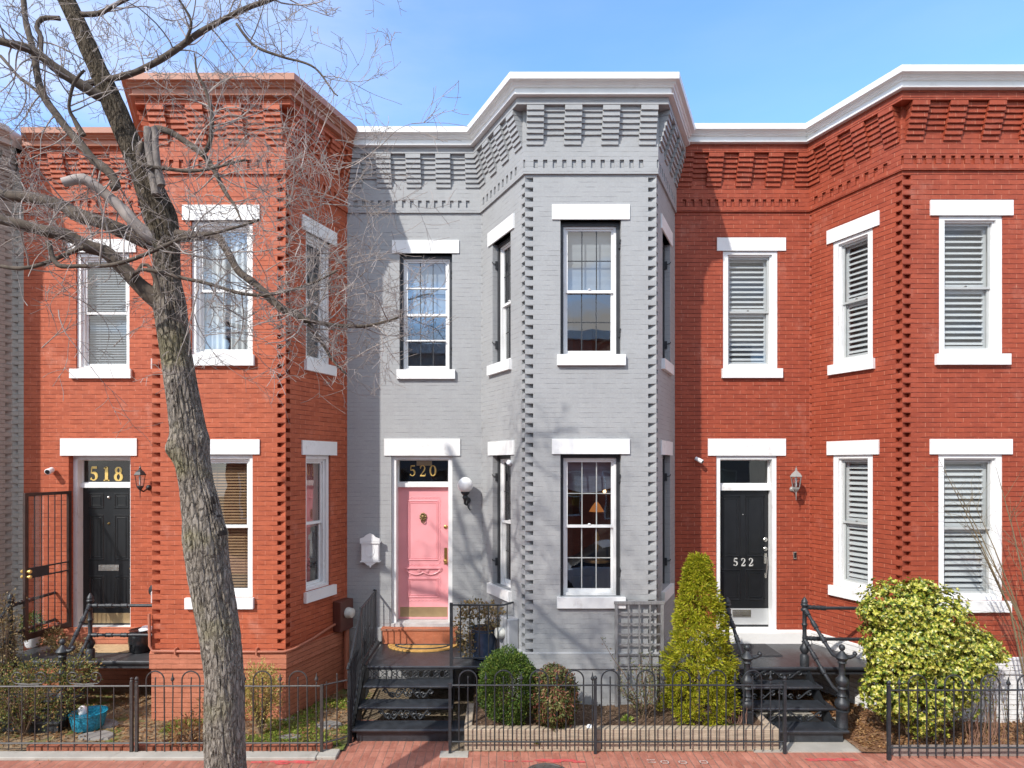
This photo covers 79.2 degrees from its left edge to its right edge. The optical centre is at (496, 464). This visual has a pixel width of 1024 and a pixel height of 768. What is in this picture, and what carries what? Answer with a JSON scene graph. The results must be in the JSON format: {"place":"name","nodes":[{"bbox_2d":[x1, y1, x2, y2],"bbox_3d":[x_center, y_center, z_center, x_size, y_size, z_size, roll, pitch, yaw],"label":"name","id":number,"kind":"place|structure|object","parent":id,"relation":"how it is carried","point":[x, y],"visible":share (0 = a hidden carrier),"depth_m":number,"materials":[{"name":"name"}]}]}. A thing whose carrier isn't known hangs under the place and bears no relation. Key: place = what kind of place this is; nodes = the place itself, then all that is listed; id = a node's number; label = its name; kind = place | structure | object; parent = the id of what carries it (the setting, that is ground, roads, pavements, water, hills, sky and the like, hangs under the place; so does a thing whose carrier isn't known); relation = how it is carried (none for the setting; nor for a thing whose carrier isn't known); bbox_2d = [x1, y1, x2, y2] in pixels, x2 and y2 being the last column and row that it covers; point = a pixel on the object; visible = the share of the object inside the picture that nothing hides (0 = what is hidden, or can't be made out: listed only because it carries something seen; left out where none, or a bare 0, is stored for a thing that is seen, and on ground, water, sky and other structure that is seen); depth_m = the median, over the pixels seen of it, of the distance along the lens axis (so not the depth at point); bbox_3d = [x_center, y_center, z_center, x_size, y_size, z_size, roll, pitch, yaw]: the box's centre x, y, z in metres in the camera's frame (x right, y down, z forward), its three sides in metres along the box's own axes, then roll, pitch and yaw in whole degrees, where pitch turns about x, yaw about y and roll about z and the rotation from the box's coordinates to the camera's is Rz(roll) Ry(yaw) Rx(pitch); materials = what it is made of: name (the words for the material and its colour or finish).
{"place":"outdoors","nodes":[
{"label":"outdoors","id":0,"kind":"place"},
{"bbox_2d":[0,122,23,684],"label":"putty row house","id":1,"kind":"structure","parent":0,"point":[11,418],"depth_m":10.17,"materials":[{"name":"brick"}]},
{"bbox_2d":[0,749,339,760],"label":"kerb","id":2,"kind":"structure","parent":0,"point":[329,754],"depth_m":7.72,"materials":[{"name":"concrete"}]},
{"bbox_2d":[0,672,133,751],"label":"iron fence","id":3,"kind":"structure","parent":2,"relation":"on","point":[131,714],"depth_m":7.82,"materials":[{"name":"black metal"}]},
{"bbox_2d":[134,670,323,751],"bbox_3d":[-3.389,3.145,7.830,2.384,1.070,0.049,0,0,0],"label":"iron fence","id":4,"kind":"object","parent":2,"relation":"on","point":[137,686],"visible":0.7,"depth_m":7.82,"materials":[{"name":"black metal"}]},
{"bbox_2d":[323,674,346,749],"bbox_3d":[-2.066,3.150,7.921,0.308,0.939,0.026,0,0,-36],"label":"iron fence","id":5,"kind":"object","parent":2,"relation":"on","point":[337,738],"visible":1,"depth_m":7.93,"materials":[{"name":"black metal"}]},
{"bbox_2d":[0,686,375,750],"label":"garden soil","id":6,"kind":"structure","parent":0,"point":[105,692],"depth_m":8.73,"materials":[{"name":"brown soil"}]},
{"bbox_2d":[0,583,29,709],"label":"grey shrub","id":7,"kind":"object","parent":6,"relation":"on","point":[6,649],"visible":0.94,"depth_m":9.10,"materials":[{"name":"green plant"}]},
{"bbox_2d":[0,649,104,734],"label":"ragged shrub","id":8,"kind":"object","parent":6,"relation":"on","point":[27,710],"visible":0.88,"depth_m":8.31,"materials":[{"name":"green plant"}]},
{"bbox_2d":[68,705,107,732],"bbox_3d":[-5.643,3.540,8.550,0.470,0.240,0.465,0,0,0],"label":"speckled pot","id":9,"kind":"object","parent":6,"relation":"on","point":[93,719],"visible":0.84,"depth_m":8.43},
{"bbox_2d":[78,705,86,714],"bbox_3d":[-5.703,3.390,8.520,0.110,0.140,0.110,0,0,0],"label":"white bottle","id":10,"kind":"object","parent":9,"relation":"in","point":[82,711],"visible":0.98,"depth_m":8.49,"materials":[{"name":"plastic"}]},
{"bbox_2d":[78,730,114,740],"bbox_3d":[-5.370,3.652,8.321,0.539,0.055,0.292,0,0,0],"label":"flat stone","id":11,"kind":"object","parent":6,"relation":"on","point":[95,735],"visible":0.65,"depth_m":8.27,"materials":[{"name":"grey stone"}]},
{"bbox_2d":[101,718,119,728],"bbox_3d":[-5.644,3.652,8.708,0.759,0.055,0.317,0,0,0],"label":"flat stone","id":12,"kind":"object","parent":6,"relation":"on","point":[107,724],"visible":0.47,"depth_m":8.65,"materials":[{"name":"grey stone"}]},
{"bbox_2d":[27,742,332,751],"bbox_3d":[-4.058,3.635,7.940,3.885,0.090,0.100,0,0,0],"label":"brick edging","id":13,"kind":"object","parent":6,"relation":"on","point":[125,747],"visible":0.4,"depth_m":7.89,"materials":[{"name":"brick"}]},
{"bbox_2d":[165,709,202,750],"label":"dry plant","id":14,"kind":"object","parent":6,"relation":"on","point":[194,739],"visible":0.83,"depth_m":7.98,"materials":[{"name":"beige plant"}]},
{"bbox_2d":[190,690,203,725],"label":"dry plant","id":15,"kind":"object","parent":6,"relation":"on","point":[197,707],"visible":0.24,"depth_m":8.37,"materials":[{"name":"beige plant"}]},
{"bbox_2d":[145,697,367,744],"bbox_3d":[-3.302,3.622,8.792,2.662,0.081,1.673,0,0,0],"label":"moss","id":16,"kind":"object","parent":6,"relation":"on","point":[310,710],"visible":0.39,"depth_m":8.54,"materials":[{"name":"green plant"}]},
{"bbox_2d":[244,658,285,734],"bbox_3d":[-3.172,3.120,8.353,0.684,1.089,0.608,0,0,0],"label":"yellow shrub","id":17,"kind":"object","parent":6,"relation":"on","point":[257,708],"visible":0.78,"depth_m":8.30,"materials":[{"name":"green plant"}]},
{"bbox_2d":[278,734,300,739],"bbox_3d":[-2.757,3.652,8.253,0.335,0.055,0.174,0,0,0],"label":"flat stone","id":18,"kind":"object","parent":6,"relation":"on","point":[286,735],"visible":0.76,"depth_m":8.24,"materials":[{"name":"grey stone"}]},
{"bbox_2d":[317,720,341,729],"bbox_3d":[-2.346,3.652,8.640,0.381,0.055,0.256,0,0,-20],"label":"flat stone","id":19,"kind":"object","parent":6,"relation":"on","point":[331,723],"visible":0.51,"depth_m":8.62,"materials":[{"name":"grey stone"}]},
{"bbox_2d":[346,625,369,745],"bbox_3d":[-1.990,3.078,8.960,0.048,1.145,1.912,0,0,-4],"label":"side fence","id":20,"kind":"object","parent":6,"relation":"on","point":[348,700],"visible":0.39,"depth_m":8.42,"materials":[{"name":"black metal"}]},
{"bbox_2d":[345,736,447,750],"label":"walkway","id":21,"kind":"structure","parent":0,"point":[355,745],"depth_m":8.05,"materials":[{"name":"brick"}]},
{"bbox_2d":[15,688,793,750],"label":"ground","id":22,"kind":"structure","parent":0,"point":[438,693],"depth_m":9.72,"materials":[{"name":"brown soil"}]},
{"bbox_2d":[0,585,151,732],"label":"cast iron stoop","id":23,"kind":"object","parent":22,"relation":"on","point":[120,660],"visible":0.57,"depth_m":9.20,"materials":[{"name":"black metal"}]},
{"bbox_2d":[24,637,40,647],"bbox_3d":[-7.420,2.820,9.890,0.250,0.190,0.247,0,0,0],"label":"plant pot","id":24,"kind":"object","parent":23,"relation":"on","point":[31,643],"visible":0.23,"depth_m":9.81,"materials":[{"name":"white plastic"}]},
{"bbox_2d":[19,610,46,634],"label":"porch plant","id":25,"kind":"object","parent":24,"relation":"in","point":[37,619],"visible":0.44,"depth_m":9.88,"materials":[{"name":"green plant"}]},
{"bbox_2d":[36,625,86,655],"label":"withered plant","id":26,"kind":"object","parent":23,"relation":"on","point":[51,641],"visible":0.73,"depth_m":9.55,"materials":[{"name":"brown plant"}]},
{"bbox_2d":[74,644,128,652],"bbox_3d":[-6.210,2.912,9.780,1.020,0.012,0.420,0,0,0],"label":"door mat","id":27,"kind":"object","parent":23,"relation":"on","point":[111,648],"depth_m":9.76,"materials":[{"name":"beige fabric"}]},
{"bbox_2d":[128,627,151,653],"bbox_3d":[-5.553,2.748,9.650,0.350,0.345,0.346,0,0,0],"label":"plant pot","id":28,"kind":"object","parent":23,"relation":"on","point":[137,645],"visible":0.69,"depth_m":9.51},
{"bbox_2d":[138,625,151,631],"bbox_3d":[-5.473,2.570,9.670,0.220,0.100,0.214,0,0,0],"label":"white cloth","id":29,"kind":"object","parent":28,"relation":"in","point":[144,628],"visible":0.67,"depth_m":9.60,"materials":[{"name":"fabric"}]},
{"bbox_2d":[16,73,356,720],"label":"red row house","id":30,"kind":"structure","parent":22,"relation":"on","point":[99,527],"depth_m":9.48,"materials":[{"name":"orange brick"}]},
{"bbox_2d":[20,491,71,640],"bbox_3d":[-7.099,1.560,9.796,0.172,2.240,0.840,0,0,9],"label":"storm door","id":31,"kind":"structure","parent":30,"relation":"in","point":[43,570],"depth_m":9.67,"materials":[{"name":"metal"}]},
{"bbox_2d":[44,467,54,474],"bbox_3d":[-7.288,0.110,10.089,0.095,0.119,0.170,0,0,-10],"label":"security camera","id":32,"kind":"object","parent":30,"relation":"attached to","point":[50,470],"visible":1,"depth_m":10.03,"materials":[{"name":"white plastic"}]},
{"bbox_2d":[77,253,128,368],"bbox_3d":[-6.489,-2.525,10.733,0.941,1.980,1.016,0,0,0],"label":"window","id":33,"kind":"structure","parent":30,"relation":"in","point":[95,332],"depth_m":10.40,"materials":[{"name":"white paint"}]},
{"bbox_2d":[83,488,129,624],"bbox_3d":[-6.541,1.551,10.432,0.875,2.308,0.105,0,0,0],"label":"door","id":34,"kind":"structure","parent":30,"relation":"in","point":[106,511],"depth_m":10.44,"materials":[{"name":"black paint"}]},
{"bbox_2d":[134,466,151,494],"bbox_3d":[-5.758,0.279,10.047,0.200,0.550,0.287,0,0,0],"label":"wall lantern","id":35,"kind":"object","parent":30,"relation":"attached to","point":[139,471],"depth_m":9.98,"materials":[{"name":"black metal"}]},
{"bbox_2d":[192,222,252,353],"bbox_3d":[-3.921,-2.515,9.368,0.939,1.980,1.016,0,0,0],"label":"window","id":36,"kind":"structure","parent":30,"relation":"in","point":[217,342],"depth_m":9.03,"materials":[{"name":"white paint"}]},
{"bbox_2d":[210,454,252,596],"bbox_3d":[-3.921,0.880,9.368,0.939,2.100,1.016,0,0,0],"label":"window","id":37,"kind":"structure","parent":30,"relation":"in","point":[241,514],"depth_m":9.03,"materials":[{"name":"white paint"}]},
{"bbox_2d":[148,614,335,654],"bbox_3d":[-3.607,2.414,8.947,2.619,0.571,0.811,0,0,-23],"label":"wall pipe","id":38,"kind":"object","parent":30,"relation":"attached to","point":[175,651],"depth_m":8.77,"materials":[{"name":"metal"}]},
{"bbox_2d":[306,233,328,363],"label":"window","id":39,"kind":"structure","parent":30,"relation":"in","point":[317,312],"depth_m":9.76,"materials":[{"name":"white paint"}]},
{"bbox_2d":[306,455,328,590],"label":"window","id":40,"kind":"structure","parent":30,"relation":"in","point":[317,466],"depth_m":9.74,"materials":[{"name":"white paint"}]},
{"bbox_2d":[333,597,354,688],"bbox_3d":[-2.418,2.905,9.933,0.273,1.450,0.340,0,0,22],"label":"electric meter","id":41,"kind":"object","parent":30,"relation":"attached to","point":[343,612],"visible":0.98,"depth_m":9.88,"materials":[{"name":"brown metal"}]},
{"bbox_2d":[349,589,513,742],"bbox_3d":[-0.865,2.845,9.162,2.329,1.670,2.064,0,0,0],"label":"iron stoop","id":42,"kind":"object","parent":22,"relation":"on","point":[385,657],"visible":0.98,"depth_m":8.71,"materials":[{"name":"black metal"}]},
{"bbox_2d":[388,644,457,651],"bbox_3d":[-1.190,2.899,9.780,1.120,0.037,0.360,0,0,0],"label":"door mat","id":43,"kind":"object","parent":42,"relation":"on","point":[420,647],"depth_m":9.77,"materials":[{"name":"beige fabric"}]},
{"bbox_2d":[470,624,496,659],"bbox_3d":[-0.200,2.690,9.340,0.420,0.450,0.416,0,0,0],"label":"navy planter","id":44,"kind":"object","parent":42,"relation":"on","point":[484,642],"visible":0.58,"depth_m":9.18,"materials":[{"name":"ceramic"}]},
{"bbox_2d":[453,597,505,656],"bbox_3d":[-0.205,2.426,9.259,0.924,0.918,0.592,0,0,0],"label":"potted vine","id":45,"kind":"object","parent":44,"relation":"in","point":[473,617],"visible":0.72,"depth_m":9.20,"materials":[{"name":"brown plant"}]},
{"bbox_2d":[347,72,694,705],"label":"grey row house","id":46,"kind":"structure","parent":22,"relation":"on","point":[546,365],"depth_m":9.27,"materials":[{"name":"brick"}]},
{"bbox_2d":[360,533,380,567],"bbox_3d":[-2.065,1.407,10.120,0.320,0.565,0.139,0,0,0],"label":"mailbox","id":47,"kind":"object","parent":46,"relation":"attached to","point":[370,549],"visible":1,"depth_m":10.07,"materials":[{"name":"white plastic"}]},
{"bbox_2d":[398,487,447,618],"bbox_3d":[-1.235,1.504,10.450,0.861,2.233,0.131,0,0,0],"label":"door","id":48,"kind":"structure","parent":46,"relation":"in","point":[422,511],"depth_m":10.47,"materials":[{"name":"pink paint"}]},
{"bbox_2d":[400,255,451,368],"bbox_3d":[-1.169,-2.512,10.717,0.927,1.975,1.088,0,0,0],"label":"window","id":49,"kind":"structure","parent":46,"relation":"in","point":[429,355],"depth_m":10.42,"materials":[{"name":"glass"}]},
{"bbox_2d":[457,477,472,509],"bbox_3d":[-0.509,0.486,10.025,0.256,0.555,0.327,0,0,0],"label":"globe lamp","id":50,"kind":"object","parent":46,"relation":"attached to","point":[465,485],"visible":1,"depth_m":9.92,"materials":[{"name":"white glass"}]},
{"bbox_2d":[494,614,517,652],"bbox_3d":[0.125,2.495,9.069,0.283,0.510,0.310,0,0,-26],"label":"electric meter","id":51,"kind":"object","parent":46,"relation":"attached to","point":[508,631],"visible":0.8,"depth_m":8.98,"materials":[{"name":"grey paint"}]},
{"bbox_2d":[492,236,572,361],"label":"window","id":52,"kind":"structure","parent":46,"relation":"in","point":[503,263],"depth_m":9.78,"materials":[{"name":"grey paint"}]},
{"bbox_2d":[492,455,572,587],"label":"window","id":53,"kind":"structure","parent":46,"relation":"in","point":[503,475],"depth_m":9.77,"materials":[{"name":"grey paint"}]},
{"bbox_2d":[560,222,620,353],"bbox_3d":[1.340,-2.522,9.352,0.926,1.985,1.088,0,0,0],"label":"window","id":54,"kind":"structure","parent":46,"relation":"in","point":[589,251],"depth_m":9.02,"materials":[{"name":"grey paint"}]},
{"bbox_2d":[560,454,620,594],"bbox_3d":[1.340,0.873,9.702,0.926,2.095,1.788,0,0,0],"label":"window","id":55,"kind":"structure","parent":46,"relation":"in","point":[582,525],"depth_m":8.96,"materials":[{"name":"white paint"}]},
{"bbox_2d":[583,558,609,563],"bbox_3d":[1.571,1.830,9.675,0.460,0.700,0.460,0,0,0],"label":"side table","id":56,"kind":"object","parent":46,"relation":"in","point":[588,560],"visible":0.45,"depth_m":9.51,"materials":[{"name":"brown wood"}]},
{"bbox_2d":[589,502,603,559],"bbox_3d":[1.571,1.030,9.675,0.260,0.900,0.256,0,0,0],"label":"table lamp","id":57,"kind":"object","parent":56,"relation":"on","point":[593,508],"visible":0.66,"depth_m":9.62,"materials":[{"name":"orange metal"}]},
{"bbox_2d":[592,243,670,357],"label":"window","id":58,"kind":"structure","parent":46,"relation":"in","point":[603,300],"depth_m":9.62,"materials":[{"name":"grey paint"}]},
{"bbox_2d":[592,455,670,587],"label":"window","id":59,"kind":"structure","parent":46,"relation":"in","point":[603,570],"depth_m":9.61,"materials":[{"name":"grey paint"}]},
{"bbox_2d":[464,672,778,750],"bbox_3d":[1.600,3.538,9.160,4.040,0.285,2.460,0,0,0],"label":"timber planter","id":60,"kind":"object","parent":22,"relation":"on","point":[623,734],"visible":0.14,"depth_m":7.93,"materials":[{"name":"wood"}]},
{"bbox_2d":[475,644,537,725],"bbox_3d":[0.157,2.918,8.213,0.861,1.048,0.791,0,0,15],"label":"boxwood bush","id":61,"kind":"object","parent":60,"relation":"on","point":[510,656],"visible":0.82,"depth_m":8.06,"materials":[{"name":"green plant"}]},
{"bbox_2d":[528,662,581,731],"bbox_3d":[0.758,3.014,8.104,0.708,0.866,0.668,0,0,0],"label":"nandina bush","id":62,"kind":"object","parent":60,"relation":"on","point":[552,670],"visible":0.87,"depth_m":7.93,"materials":[{"name":"green plant"}]},
{"bbox_2d":[473,701,759,724],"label":"soil crumbs","id":63,"kind":"object","parent":60,"relation":"on","point":[614,715],"visible":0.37,"depth_m":8.37,"materials":[{"name":"brown soil"}]},
{"bbox_2d":[620,715,634,721],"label":"weed","id":64,"kind":"object","parent":60,"relation":"on","point":[624,717],"visible":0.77,"depth_m":8.24,"materials":[{"name":"green plant"}]},
{"bbox_2d":[601,637,670,717],"bbox_3d":[1.868,2.884,8.353,0.944,1.125,0.386,0,0,0],"label":"leggy shrub","id":65,"kind":"object","parent":60,"relation":"on","point":[641,712],"visible":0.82,"depth_m":8.34,"materials":[{"name":"brown plant"}]},
{"bbox_2d":[614,601,664,706],"bbox_3d":[2.015,2.685,8.760,0.710,1.490,0.040,0,0,0],"label":"trellis","id":66,"kind":"object","parent":60,"relation":"on","point":[661,623],"visible":0.84,"depth_m":8.75,"materials":[{"name":"grey wood"}]},
{"bbox_2d":[653,551,741,725],"bbox_3d":[2.758,2.321,8.460,1.084,2.297,1.152,0,0,-22],"label":"conical evergreen","id":67,"kind":"object","parent":60,"relation":"on","point":[697,571],"visible":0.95,"depth_m":8.30,"materials":[{"name":"green plant"}]},
{"bbox_2d":[724,719,733,724],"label":"weed","id":68,"kind":"object","parent":60,"relation":"on","point":[729,722],"visible":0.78,"depth_m":8.08,"materials":[{"name":"green plant"}]},
{"bbox_2d":[723,700,747,724],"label":"withered tuft","id":69,"kind":"object","parent":60,"relation":"on","point":[739,718],"visible":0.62,"depth_m":8.18,"materials":[{"name":"brown plant"}]},
{"bbox_2d":[675,64,1023,722],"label":"dark red row house","id":70,"kind":"structure","parent":22,"relation":"on","point":[849,308],"depth_m":9.47,"materials":[{"name":"brick"}]},
{"bbox_2d":[695,457,703,463],"bbox_3d":[3.315,-0.066,10.113,0.097,0.114,0.153,0,0,-40],"label":"security camera","id":71,"kind":"object","parent":70,"relation":"attached to","point":[699,460],"visible":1,"depth_m":10.08,"materials":[{"name":"white plastic"}]},
{"bbox_2d":[720,490,767,626],"bbox_3d":[4.113,1.576,10.332,0.856,2.278,0.126,0,0,0],"label":"door","id":72,"kind":"structure","parent":70,"relation":"in","point":[743,513],"depth_m":10.35,"materials":[{"name":"black paint"}]},
{"bbox_2d":[723,251,776,367],"bbox_3d":[4.173,-2.540,10.431,0.959,2.000,0.459,0,0,0],"label":"window","id":73,"kind":"structure","parent":70,"relation":"in","point":[749,277],"depth_m":10.34,"materials":[{"name":"white paint"}]},
{"bbox_2d":[789,468,801,496],"bbox_3d":[4.832,0.306,10.047,0.200,0.550,0.287,0,0,0],"label":"wall lantern","id":74,"kind":"object","parent":70,"relation":"attached to","point":[795,474],"depth_m":9.97,"materials":[{"name":"grey metal"}]},
{"bbox_2d":[833,228,872,363],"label":"window","id":75,"kind":"structure","parent":70,"relation":"in","point":[852,255],"depth_m":9.70,"materials":[{"name":"white paint"}]},
{"bbox_2d":[833,454,872,591],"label":"window","id":76,"kind":"structure","parent":70,"relation":"in","point":[852,474],"depth_m":9.67,"materials":[{"name":"white paint"}]},
{"bbox_2d":[938,454,1001,599],"bbox_3d":[6.696,0.895,8.989,0.967,2.130,0.459,0,0,0],"label":"window","id":77,"kind":"structure","parent":70,"relation":"in","point":[954,562],"depth_m":8.90,"materials":[{"name":"white paint"}]},
{"bbox_2d":[939,216,1001,352],"bbox_3d":[6.700,-2.532,8.989,0.959,2.015,0.459,0,0,0],"label":"window","id":78,"kind":"structure","parent":70,"relation":"in","point":[970,247],"depth_m":8.90,"materials":[{"name":"white paint"}]},
{"bbox_2d":[787,689,1023,751],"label":"garden mulch","id":79,"kind":"object","parent":22,"relation":"on","point":[847,737],"visible":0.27,"depth_m":8.42,"materials":[{"name":"brown wood"}]},
{"bbox_2d":[855,576,1012,739],"bbox_3d":[5.809,2.525,8.198,2.085,2.094,1.131,0,0,0],"label":"variegated shrub","id":80,"kind":"object","parent":79,"relation":"on","point":[913,630],"visible":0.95,"depth_m":7.95,"materials":[{"name":"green plant"}]},
{"bbox_2d":[921,458,1023,677],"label":"bare shrub","id":81,"kind":"object","parent":79,"relation":"on","point":[1015,606],"visible":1,"depth_m":8.12,"materials":[{"name":"brown plant"}]},
{"bbox_2d":[964,698,1010,744],"bbox_3d":[6.382,3.355,8.044,0.637,0.594,0.273,0,0,0],"label":"withered tuft","id":82,"kind":"object","parent":79,"relation":"on","point":[978,734],"visible":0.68,"depth_m":8.04,"materials":[{"name":"beige plant"}]},
{"bbox_2d":[955,664,1023,735],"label":"thin shrub","id":83,"kind":"object","parent":79,"relation":"on","point":[987,719],"visible":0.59,"depth_m":8.40,"materials":[{"name":"brown plant"}]},
{"bbox_2d":[0,751,1023,767],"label":"sidewalk","id":84,"kind":"structure","parent":0,"point":[494,759],"depth_m":7.65,"materials":[{"name":"brick"}]},
{"bbox_2d":[0,0,468,767],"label":"street tree","id":85,"kind":"object","parent":84,"relation":"on","point":[160,236],"visible":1,"depth_m":5.56,"materials":[{"name":"brown plant"}]},
{"bbox_2d":[251,760,316,763],"bbox_3d":[-2.623,3.670,7.623,0.821,0.002,0.121,0,0,0],"label":"red paint mark","id":86,"kind":"object","parent":84,"relation":"on","point":[285,761],"visible":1,"depth_m":7.64,"materials":[{"name":"red paint"}]},
{"bbox_2d":[439,751,468,757],"bbox_3d":[-0.540,3.673,7.835,0.360,0.014,0.170,0,0,0],"label":"concrete pad","id":87,"kind":"object","parent":84,"relation":"on","point":[456,754],"visible":1,"depth_m":7.82,"materials":[{"name":"grey concrete"}]},
{"bbox_2d":[503,759,584,762],"bbox_3d":[0.582,3.670,7.663,1.033,0.002,0.111,0,0,0],"label":"red paint mark","id":88,"kind":"object","parent":84,"relation":"on","point":[556,760],"visible":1,"depth_m":7.66,"materials":[{"name":"red paint"}]},
{"bbox_2d":[528,763,564,767],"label":"manhole cover","id":89,"kind":"object","parent":84,"relation":"on","point":[545,765],"visible":1,"depth_m":7.52,"materials":[{"name":"metal"}]},
{"bbox_2d":[448,670,786,753],"bbox_3d":[1.534,3.145,7.860,4.294,1.070,0.049,0,0,0],"label":"iron fence","id":90,"kind":"object","parent":84,"relation":"on","point":[595,685],"visible":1,"depth_m":7.85,"materials":[{"name":"black metal"}]},
{"bbox_2d":[806,758,858,760],"bbox_3d":[4.165,3.670,7.689,0.685,0.002,0.083,0,0,0],"label":"red paint mark","id":91,"kind":"object","parent":84,"relation":"on","point":[832,759],"visible":1,"depth_m":7.69,"materials":[{"name":"red paint"}]},
{"bbox_2d":[886,674,1023,760],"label":"iron fence","id":92,"kind":"object","parent":84,"relation":"on","point":[888,720],"visible":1,"depth_m":7.68,"materials":[{"name":"black metal"}]},
{"bbox_2d":[891,744,1023,755],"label":"brick edging","id":93,"kind":"object","parent":84,"relation":"on","point":[948,752],"visible":0.66,"depth_m":7.79,"materials":[{"name":"red brick"}]},
{"bbox_2d":[0,0,1023,134],"label":"sky","id":94,"kind":"structure","parent":0,"point":[737,61],"materials":[{"name":"blue"}]},
{"bbox_2d":[753,711,884,752],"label":"concrete walk","id":95,"kind":"structure","parent":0,"point":[845,746],"depth_m":8.05,"materials":[{"name":"grey concrete"}]},
{"bbox_2d":[693,597,880,741],"bbox_3d":[4.420,2.800,9.115,2.401,1.760,2.050,0,0,0],"label":"cast iron stoop","id":96,"kind":"object","parent":95,"relation":"on","point":[807,658],"visible":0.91,"depth_m":8.64,"materials":[{"name":"black metal"}]},
{"bbox_2d":[731,644,782,655],"bbox_3d":[3.975,2.913,9.720,0.750,0.010,0.620,0,0,0],"label":"door mat","id":97,"kind":"object","parent":96,"relation":"on","point":[765,650],"depth_m":9.66,"materials":[{"name":"grey fabric"}]}
]}

